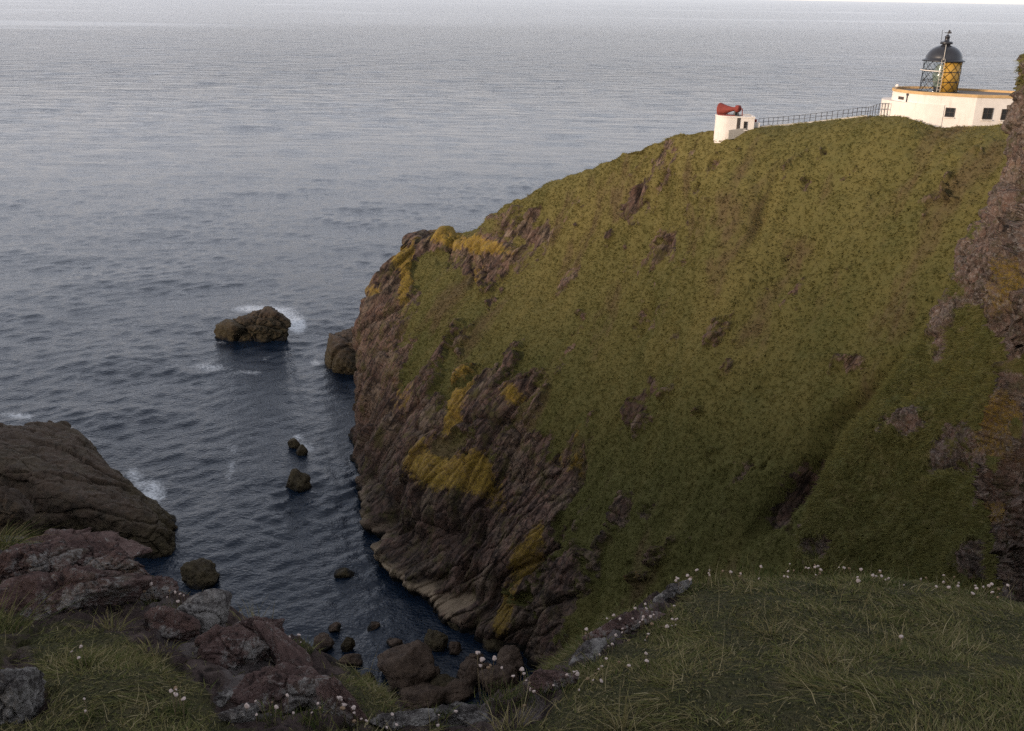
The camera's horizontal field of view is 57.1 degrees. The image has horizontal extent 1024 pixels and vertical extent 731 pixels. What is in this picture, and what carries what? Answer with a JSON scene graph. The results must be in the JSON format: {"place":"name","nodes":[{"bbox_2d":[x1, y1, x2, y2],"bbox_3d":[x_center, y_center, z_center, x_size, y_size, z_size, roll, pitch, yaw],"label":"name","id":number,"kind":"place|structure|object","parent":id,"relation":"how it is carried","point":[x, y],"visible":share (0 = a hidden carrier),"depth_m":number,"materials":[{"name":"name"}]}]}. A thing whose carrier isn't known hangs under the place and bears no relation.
{"place":"outdoors","nodes":[
{"label":"outdoors","id":0,"kind":"place"},
{"bbox_2d":[0,0,1023,708],"bbox_3d":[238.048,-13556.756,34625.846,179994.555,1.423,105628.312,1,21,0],"label":"sea","id":1,"kind":"structure","parent":0,"point":[180,180],"depth_m":428.65,"materials":[{"name":"grey liquid"}]},
{"bbox_2d":[0,420,177,558],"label":"sea stack","id":2,"kind":"object","parent":1,"relation":"in","point":[68,475],"visible":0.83,"depth_m":134.98,"materials":[{"name":"stone"}]},
{"bbox_2d":[180,558,219,589],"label":"sea rock","id":3,"kind":"object","parent":1,"relation":"in","point":[199,573],"visible":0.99,"depth_m":126.98,"materials":[{"name":"stone"}]},
{"bbox_2d":[214,306,290,342],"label":"sea rock","id":4,"kind":"object","parent":1,"relation":"in","point":[266,324],"visible":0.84,"depth_m":215.58,"materials":[{"name":"stone"}]},
{"bbox_2d":[287,438,299,448],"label":"sea rock","id":5,"kind":"object","parent":1,"relation":"in","point":[294,443],"visible":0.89,"depth_m":165.54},
{"bbox_2d":[286,468,311,491],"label":"sea rock","id":6,"kind":"object","parent":1,"relation":"in","point":[298,481],"visible":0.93,"depth_m":151.42,"materials":[{"name":"stone"}]},
{"bbox_2d":[296,444,307,455],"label":"sea rock","id":7,"kind":"object","parent":1,"relation":"in","point":[302,450],"visible":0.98,"depth_m":163.20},
{"bbox_2d":[313,632,334,651],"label":"boulder","id":8,"kind":"object","parent":1,"relation":"in","point":[328,642],"visible":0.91,"depth_m":115.21,"materials":[{"name":"stone"}]},
{"bbox_2d":[328,622,340,631],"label":"boulder","id":9,"kind":"object","parent":1,"relation":"in","point":[334,626],"visible":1,"depth_m":118.59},
{"bbox_2d":[324,326,356,374],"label":"sea rock","id":10,"kind":"object","parent":1,"relation":"in","point":[340,354],"visible":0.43,"depth_m":197.67,"materials":[{"name":"stone"}]},
{"bbox_2d":[334,567,354,577],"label":"sea rock","id":11,"kind":"object","parent":1,"relation":"in","point":[344,572],"visible":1,"depth_m":129.67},
{"bbox_2d":[340,637,355,651],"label":"boulder","id":12,"kind":"object","parent":1,"relation":"in","point":[348,644],"visible":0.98,"depth_m":114.94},
{"bbox_2d":[338,653,362,667],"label":"boulder","id":13,"kind":"object","parent":1,"relation":"in","point":[354,659],"visible":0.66,"depth_m":112.22,"materials":[{"name":"stone"}]},
{"bbox_2d":[363,671,375,680],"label":"boulder","id":14,"kind":"object","parent":1,"relation":"in","point":[367,673],"visible":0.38,"depth_m":109.41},
{"bbox_2d":[367,621,379,631],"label":"boulder","id":15,"kind":"object","parent":1,"relation":"in","point":[373,625],"visible":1,"depth_m":118.97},
{"bbox_2d":[382,686,398,698],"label":"boulder","id":16,"kind":"object","parent":1,"relation":"in","point":[391,689],"visible":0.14,"depth_m":106.59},
{"bbox_2d":[386,637,402,647],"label":"boulder","id":17,"kind":"object","parent":1,"relation":"in","point":[392,642],"visible":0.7,"depth_m":115.59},
{"bbox_2d":[377,640,436,691],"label":"boulder","id":18,"kind":"object","parent":1,"relation":"in","point":[407,664],"visible":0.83,"depth_m":108.80,"materials":[{"name":"stone"}]},
{"bbox_2d":[398,682,446,709],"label":"boulder","id":19,"kind":"object","parent":1,"relation":"in","point":[422,694],"visible":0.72,"depth_m":105.55,"materials":[{"name":"stone"}]},
{"bbox_2d":[424,629,447,651],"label":"boulder","id":20,"kind":"object","parent":1,"relation":"in","point":[435,640],"visible":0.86,"depth_m":115.08,"materials":[{"name":"stone"}]},
{"bbox_2d":[435,666,440,674],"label":"boulder","id":21,"kind":"object","parent":1,"relation":"in","point":[438,671],"visible":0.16,"depth_m":110.81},
{"bbox_2d":[430,674,454,686],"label":"boulder","id":22,"kind":"object","parent":1,"relation":"in","point":[443,680],"visible":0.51,"depth_m":108.69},
{"bbox_2d":[447,621,458,630],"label":"boulder","id":23,"kind":"object","parent":1,"relation":"in","point":[453,626],"visible":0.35,"depth_m":119.09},
{"bbox_2d":[448,641,461,654],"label":"boulder","id":24,"kind":"object","parent":1,"relation":"in","point":[455,648],"visible":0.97,"depth_m":114.51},
{"bbox_2d":[444,678,477,704],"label":"boulder","id":25,"kind":"object","parent":1,"relation":"in","point":[460,690],"visible":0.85,"depth_m":107.12,"materials":[{"name":"stone"}]},
{"bbox_2d":[456,656,488,686],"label":"boulder","id":26,"kind":"object","parent":1,"relation":"in","point":[468,670],"visible":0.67,"depth_m":109.55,"materials":[{"name":"stone"}]},
{"bbox_2d":[469,653,484,661],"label":"boulder","id":27,"kind":"object","parent":1,"relation":"in","point":[474,655],"visible":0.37,"depth_m":113.16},
{"bbox_2d":[482,638,503,652],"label":"boulder","id":28,"kind":"object","parent":1,"relation":"in","point":[491,645],"visible":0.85,"depth_m":115.12,"materials":[{"name":"stone"}]},
{"bbox_2d":[479,664,519,694],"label":"boulder","id":29,"kind":"object","parent":1,"relation":"in","point":[509,670],"visible":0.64,"depth_m":107.29,"materials":[{"name":"stone"}]},
{"bbox_2d":[496,645,523,672],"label":"boulder","id":30,"kind":"object","parent":1,"relation":"in","point":[509,655],"visible":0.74,"depth_m":111.16,"materials":[{"name":"stone"}]},
{"bbox_2d":[0,535,1023,730],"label":"cliff top","id":31,"kind":"structure","parent":0,"point":[201,671],"depth_m":4.45,"materials":[{"name":"plant"}]},
{"bbox_2d":[0,486,34,526],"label":"rock","id":32,"kind":"object","parent":31,"relation":"on","point":[15,506],"visible":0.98,"depth_m":12.75,"materials":[{"name":"stone"}]},
{"bbox_2d":[0,666,46,723],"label":"rock","id":33,"kind":"object","parent":31,"relation":"on","point":[22,690],"visible":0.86,"depth_m":3.91,"materials":[{"name":"stone"}]},
{"bbox_2d":[0,507,50,549],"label":"grass tuft","id":34,"kind":"object","parent":31,"relation":"on","point":[4,543],"visible":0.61,"depth_m":6.85,"materials":[{"name":"plant"}]},
{"bbox_2d":[0,539,89,580],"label":"rock","id":35,"kind":"object","parent":31,"relation":"on","point":[54,555],"visible":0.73,"depth_m":6.18,"materials":[{"name":"stone"}]},
{"bbox_2d":[0,581,95,647],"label":"grass tuft","id":36,"kind":"object","parent":31,"relation":"on","point":[16,620],"visible":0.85,"depth_m":5.14,"materials":[{"name":"plant"}]},
{"bbox_2d":[0,564,152,619],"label":"rock","id":37,"kind":"object","parent":31,"relation":"on","point":[110,588],"visible":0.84,"depth_m":5.48,"materials":[{"name":"stone"}]},
{"bbox_2d":[62,645,97,671],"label":"thrift plant","id":38,"kind":"object","parent":31,"relation":"on","point":[83,661],"visible":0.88,"depth_m":4.44,"materials":[{"name":"green plant"}]},
{"bbox_2d":[17,527,152,558],"bbox_3d":[-5.577,2.308,11.075,2.672,0.820,1.249,1,21,0],"label":"rock","id":39,"kind":"object","parent":31,"relation":"on","point":[133,548],"visible":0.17,"depth_m":11.12,"materials":[{"name":"stone"}]},
{"bbox_2d":[69,698,116,727],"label":"thrift plant","id":40,"kind":"object","parent":31,"relation":"on","point":[89,714],"visible":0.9,"depth_m":3.85,"materials":[{"name":"green plant"}]},
{"bbox_2d":[43,533,149,575],"bbox_3d":[-2.842,1.356,6.442,0.835,0.317,0.311,7,22,16],"label":"rock","id":41,"kind":"object","parent":31,"relation":"on","point":[103,554],"visible":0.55,"depth_m":6.34,"materials":[{"name":"stone"}]},
{"bbox_2d":[82,601,141,633],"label":"grass tuft","id":42,"kind":"object","parent":31,"relation":"on","point":[111,624],"visible":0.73,"depth_m":5.29,"materials":[{"name":"plant"}]},
{"bbox_2d":[117,628,185,660],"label":"grass tuft","id":43,"kind":"object","parent":31,"relation":"on","point":[143,643],"visible":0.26,"depth_m":4.88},
{"bbox_2d":[138,582,165,605],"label":"thrift plant","id":44,"kind":"object","parent":31,"relation":"on","point":[150,584],"visible":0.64,"depth_m":5.78,"materials":[{"name":"green plant"}]},
{"bbox_2d":[138,575,178,603],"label":"rock","id":45,"kind":"object","parent":31,"relation":"on","point":[161,587],"visible":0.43,"depth_m":5.86,"materials":[{"name":"stone"}]},
{"bbox_2d":[143,605,200,642],"bbox_3d":[-1.923,1.486,5.343,0.344,0.268,0.205,12,24,26],"label":"rock","id":46,"kind":"object","parent":31,"relation":"on","point":[172,624],"visible":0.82,"depth_m":5.28,"materials":[{"name":"stone"}]},
{"bbox_2d":[166,590,184,608],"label":"thrift plant","id":47,"kind":"object","parent":31,"relation":"on","point":[178,602],"visible":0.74,"depth_m":5.61,"materials":[{"name":"green plant"}]},
{"bbox_2d":[154,686,201,718],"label":"thrift plant","id":48,"kind":"object","parent":31,"relation":"on","point":[175,706],"visible":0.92,"depth_m":3.96,"materials":[{"name":"green plant"}]},
{"bbox_2d":[177,588,231,634],"bbox_3d":[-1.812,1.455,5.488,0.255,0.287,0.311,7,22,15],"label":"rock","id":49,"kind":"object","parent":31,"relation":"on","point":[208,609],"visible":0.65,"depth_m":5.43,"materials":[{"name":"stone"}]},
{"bbox_2d":[213,688,235,707],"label":"rock","id":50,"kind":"object","parent":31,"relation":"on","point":[224,695],"visible":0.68,"depth_m":4.33,"materials":[{"name":"stone"}]},
{"bbox_2d":[194,623,270,669],"bbox_3d":[-1.463,1.520,4.992,0.421,0.261,0.277,-4,22,-14],"label":"rock","id":51,"kind":"object","parent":31,"relation":"on","point":[237,645],"visible":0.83,"depth_m":4.92,"materials":[{"name":"stone"}]},
{"bbox_2d":[218,702,259,722],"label":"rock","id":52,"kind":"object","parent":31,"relation":"on","point":[240,713],"visible":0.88,"depth_m":3.88,"materials":[{"name":"stone"}]},
{"bbox_2d":[232,616,284,633],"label":"rock","id":53,"kind":"object","parent":31,"relation":"on","point":[248,623],"visible":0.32,"depth_m":5.58,"materials":[{"name":"stone"}]},
{"bbox_2d":[229,597,298,624],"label":"grass tuft","id":54,"kind":"object","parent":31,"relation":"on","point":[254,612],"visible":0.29,"depth_m":5.86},
{"bbox_2d":[244,693,304,727],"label":"thrift plant","id":55,"kind":"object","parent":31,"relation":"on","point":[246,705],"visible":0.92,"depth_m":3.96,"materials":[{"name":"green plant"}]},
{"bbox_2d":[230,662,330,715],"bbox_3d":[-1.124,1.560,4.455,0.630,0.262,0.318,-10,24,-26],"label":"rock","id":56,"kind":"object","parent":31,"relation":"on","point":[278,682],"visible":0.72,"depth_m":4.38,"materials":[{"name":"stone"}]},
{"bbox_2d":[253,619,312,666],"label":"slab","id":57,"kind":"structure","parent":31,"relation":"on","point":[264,630],"depth_m":5.07,"materials":[{"name":"stone"}]},
{"bbox_2d":[271,632,309,666],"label":"slab","id":58,"kind":"structure","parent":31,"relation":"on","point":[284,650],"depth_m":4.90,"materials":[{"name":"stone"}]},
{"bbox_2d":[289,634,317,655],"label":"thrift plant","id":59,"kind":"object","parent":31,"relation":"on","point":[306,646],"visible":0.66,"depth_m":5.21,"materials":[{"name":"green plant"}]},
{"bbox_2d":[280,698,333,730],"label":"thrift plant","id":60,"kind":"object","parent":31,"relation":"on","point":[313,717],"visible":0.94,"depth_m":4.00,"materials":[{"name":"green plant"}]},
{"bbox_2d":[296,665,323,712],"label":"slab","id":61,"kind":"structure","parent":31,"relation":"on","point":[305,670],"depth_m":4.54,"materials":[{"name":"stone"}]},
{"bbox_2d":[315,676,368,725],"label":"slab","id":62,"kind":"structure","parent":31,"relation":"on","point":[331,689],"depth_m":4.19,"materials":[{"name":"stone"}]},
{"bbox_2d":[335,696,355,729],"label":"thrift plant","id":63,"kind":"object","parent":31,"relation":"on","point":[343,705],"visible":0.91,"depth_m":4.12,"materials":[{"name":"white plant"}]},
{"bbox_2d":[337,700,404,730],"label":"thrift plant","id":64,"kind":"object","parent":31,"relation":"on","point":[366,720],"visible":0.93,"depth_m":4.10,"materials":[{"name":"green plant"}]},
{"bbox_2d":[369,708,439,730],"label":"rock","id":65,"kind":"object","parent":31,"relation":"on","point":[418,717],"visible":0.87,"depth_m":4.10,"materials":[{"name":"stone"}]},
{"bbox_2d":[402,702,478,730],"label":"thrift plant","id":66,"kind":"object","parent":31,"relation":"on","point":[439,724],"visible":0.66,"depth_m":4.20,"materials":[{"name":"green plant"}]},
{"bbox_2d":[433,701,491,727],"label":"rock","id":67,"kind":"object","parent":31,"relation":"on","point":[465,714],"visible":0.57,"depth_m":4.38,"materials":[{"name":"stone"}]},
{"bbox_2d":[470,651,524,719],"bbox_3d":[-0.063,1.494,4.513,0.378,0.322,0.369,17,27,35],"label":"thrift plant","id":68,"kind":"object","parent":31,"relation":"on","point":[494,658],"visible":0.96,"depth_m":4.53,"materials":[{"name":"green plant"}]},
{"bbox_2d":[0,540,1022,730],"bbox_3d":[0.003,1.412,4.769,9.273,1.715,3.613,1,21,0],"label":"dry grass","id":69,"kind":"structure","parent":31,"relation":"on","point":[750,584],"depth_m":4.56,"materials":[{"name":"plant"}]},
{"bbox_2d":[0,543,1023,730],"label":"grass","id":70,"kind":"structure","parent":31,"relation":"on","point":[867,682],"depth_m":4.52,"materials":[{"name":"plant"}]},
{"bbox_2d":[490,672,536,715],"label":"thrift plant","id":71,"kind":"object","parent":31,"relation":"on","point":[523,692],"visible":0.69,"depth_m":4.52,"materials":[{"name":"green plant"}]},
{"bbox_2d":[468,678,589,730],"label":"grass tuft","id":72,"kind":"object","parent":31,"relation":"on","point":[506,722],"visible":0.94,"depth_m":4.03,"materials":[{"name":"plant"}]},
{"bbox_2d":[522,669,579,697],"bbox_3d":[0.193,1.512,4.474,0.275,0.147,0.133,-5,22,-16],"label":"rock","id":73,"kind":"object","parent":31,"relation":"on","point":[547,679],"visible":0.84,"depth_m":4.43,"materials":[{"name":"stone"}]},
{"bbox_2d":[522,663,593,715],"bbox_3d":[0.239,1.549,4.378,0.385,0.220,0.413,1,21,0],"label":"thrift plant","id":74,"kind":"object","parent":31,"relation":"on","point":[540,691],"visible":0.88,"depth_m":4.38,"materials":[{"name":"green plant"}]},
{"bbox_2d":[569,637,605,664],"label":"rock","id":75,"kind":"object","parent":31,"relation":"on","point":[598,643],"visible":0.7,"depth_m":4.89,"materials":[{"name":"stone"}]},
{"bbox_2d":[549,640,630,684],"bbox_3d":[0.381,1.493,4.491,0.405,0.160,0.528,-17,28,-38],"label":"thrift plant","id":76,"kind":"object","parent":31,"relation":"on","point":[577,672],"visible":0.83,"depth_m":4.58,"materials":[{"name":"green plant"}]},
{"bbox_2d":[560,618,631,657],"bbox_3d":[0.482,1.487,5.014,0.443,0.170,0.571,-5,22,-15],"label":"thrift plant","id":77,"kind":"object","parent":31,"relation":"on","point":[586,630],"visible":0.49,"depth_m":5.06,"materials":[{"name":"green plant"}]},
{"bbox_2d":[582,609,665,641],"bbox_3d":[0.638,1.480,5.365,0.556,0.099,0.130,-10,24,-26],"label":"rock","id":78,"kind":"object","parent":31,"relation":"on","point":[626,624],"visible":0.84,"depth_m":5.34,"materials":[{"name":"stone"}]},
{"bbox_2d":[557,674,690,730],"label":"grass tuft","id":79,"kind":"object","parent":31,"relation":"on","point":[625,724],"visible":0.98,"depth_m":3.77,"materials":[{"name":"plant"}]},
{"bbox_2d":[573,606,676,640],"bbox_3d":[0.648,1.482,5.286,0.640,0.168,0.570,1,21,0],"label":"thrift plant","id":80,"kind":"object","parent":31,"relation":"on","point":[651,623],"visible":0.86,"depth_m":5.32,"materials":[{"name":"green plant"}]},
{"bbox_2d":[637,652,659,671],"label":"thrift plant","id":81,"kind":"object","parent":31,"relation":"on","point":[646,659],"visible":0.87,"depth_m":4.47,"materials":[{"name":"green plant"}]},
{"bbox_2d":[615,600,683,632],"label":"thrift plant","id":82,"kind":"object","parent":31,"relation":"on","point":[643,616],"visible":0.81,"depth_m":5.48,"materials":[{"name":"green plant"}]},
{"bbox_2d":[653,579,691,602],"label":"rock","id":83,"kind":"object","parent":31,"relation":"on","point":[668,592],"visible":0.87,"depth_m":5.88,"materials":[{"name":"stone"}]},
{"bbox_2d":[670,569,710,595],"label":"thrift plant","id":84,"kind":"object","parent":31,"relation":"on","point":[689,578],"visible":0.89,"depth_m":5.92,"materials":[{"name":"green plant"}]},
{"bbox_2d":[693,569,728,587],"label":"thrift plant","id":85,"kind":"object","parent":31,"relation":"on","point":[696,570],"visible":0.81,"depth_m":6.02,"materials":[{"name":"green plant"}]},
{"bbox_2d":[717,557,798,584],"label":"thrift plant","id":86,"kind":"object","parent":31,"relation":"on","point":[740,575],"visible":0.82,"depth_m":6.09,"materials":[{"name":"green plant"}]},
{"bbox_2d":[734,606,805,641],"bbox_3d":[1.411,1.363,4.979,0.395,0.194,0.373,-9,24,-24],"label":"grass tuft","id":87,"kind":"object","parent":31,"relation":"on","point":[769,626],"visible":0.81,"depth_m":5.01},
{"bbox_2d":[760,558,827,579],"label":"thrift plant","id":88,"kind":"object","parent":31,"relation":"on","point":[820,569],"visible":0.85,"depth_m":6.24,"materials":[{"name":"green plant"}]},
{"bbox_2d":[796,556,852,579],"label":"thrift plant","id":89,"kind":"object","parent":31,"relation":"on","point":[808,568],"visible":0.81,"depth_m":6.25,"materials":[{"name":"green plant"}]},
{"bbox_2d":[796,632,855,665],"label":"grass tuft","id":90,"kind":"object","parent":31,"relation":"on","point":[831,659],"visible":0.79,"depth_m":4.47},
{"bbox_2d":[838,557,912,589],"bbox_3d":[2.268,1.381,6.066,0.485,0.152,0.556,19,28,39],"label":"thrift plant","id":91,"kind":"object","parent":31,"relation":"on","point":[858,580],"visible":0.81,"depth_m":6.08,"materials":[{"name":"green plant"}]},
{"bbox_2d":[886,635,911,653],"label":"thrift plant","id":92,"kind":"object","parent":31,"relation":"on","point":[900,636],"visible":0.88,"depth_m":4.61,"materials":[{"name":"green plant"}]},
{"bbox_2d":[865,560,944,587],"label":"thrift plant","id":93,"kind":"object","parent":31,"relation":"on","point":[888,578],"visible":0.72,"depth_m":6.12,"materials":[{"name":"green plant"}]},
{"bbox_2d":[900,569,997,603],"bbox_3d":[2.773,1.394,5.944,0.570,0.182,0.568,-8,23,-21],"label":"thrift plant","id":94,"kind":"object","parent":31,"relation":"on","point":[958,587],"visible":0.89,"depth_m":5.97,"materials":[{"name":"green plant"}]},
{"bbox_2d":[943,576,1022,603],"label":"thrift plant","id":95,"kind":"object","parent":31,"relation":"on","point":[988,585],"visible":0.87,"depth_m":5.95,"materials":[{"name":"green plant"}]},
{"bbox_2d":[348,116,1008,669],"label":"headland","id":96,"kind":"structure","parent":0,"point":[470,536],"depth_m":110.85,"materials":[{"name":"plant"}]},
{"bbox_2d":[398,114,1006,649],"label":"grass","id":97,"kind":"structure","parent":96,"relation":"on","point":[660,336],"depth_m":101.51,"materials":[{"name":"plant"}]},
{"bbox_2d":[728,115,866,138],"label":"wall","id":98,"kind":"structure","parent":97,"relation":"on","point":[733,133],"depth_m":103.36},
{"bbox_2d":[713,113,759,142],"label":"fog signal hut","id":99,"kind":"object","parent":96,"relation":"on","point":[725,124],"visible":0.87,"depth_m":103.68,"materials":[{"name":"white paint"}]},
{"bbox_2d":[717,103,742,115],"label":"foghorn","id":100,"kind":"object","parent":99,"relation":"on","point":[722,108],"visible":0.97,"depth_m":103.87,"materials":[{"name":"red paint"}]},
{"bbox_2d":[736,118,740,128],"bbox_3d":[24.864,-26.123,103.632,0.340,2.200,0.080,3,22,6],"label":"door","id":101,"kind":"structure","parent":99,"relation":"in","point":[738,119],"depth_m":103.42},
{"bbox_2d":[759,103,888,124],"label":"railing","id":102,"kind":"object","parent":96,"relation":"on","point":[804,118],"visible":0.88,"depth_m":99.53,"materials":[{"name":"metal"}]},
{"bbox_2d":[879,30,1013,127],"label":"lighthouse","id":103,"kind":"object","parent":96,"relation":"on","point":[945,101],"visible":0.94,"depth_m":91.85,"materials":[{"name":"white paint"}]},
{"bbox_2d":[943,107,954,117],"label":"window","id":104,"kind":"structure","parent":103,"relation":"in","point":[949,112],"depth_m":91.21,"materials":[{"name":"black glass"}]},
{"bbox_2d":[982,108,993,120],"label":"window","id":105,"kind":"structure","parent":103,"relation":"in","point":[987,112],"depth_m":90.23,"materials":[{"name":"black glass"}]},
{"bbox_2d":[999,109,1007,120],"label":"window","id":106,"kind":"structure","parent":103,"relation":"in","point":[1004,111],"depth_m":90.19,"materials":[{"name":"black glass"}]},
{"bbox_2d":[793,55,1023,595],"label":"spur","id":107,"kind":"structure","parent":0,"point":[971,274],"depth_m":58.38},
{"bbox_2d":[787,54,1023,596],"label":"grass","id":108,"kind":"structure","parent":107,"relation":"on","point":[916,528],"depth_m":56.80,"materials":[{"name":"plant"}]},
{"bbox_2d":[970,203,1023,602],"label":"rock buttress","id":109,"kind":"object","parent":107,"relation":"attached to","point":[997,453],"visible":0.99,"depth_m":33.04,"materials":[{"name":"stone"}]},
{"bbox_2d":[802,0,1023,3],"label":"sky","id":110,"kind":"structure","parent":0,"point":[916,1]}
]}

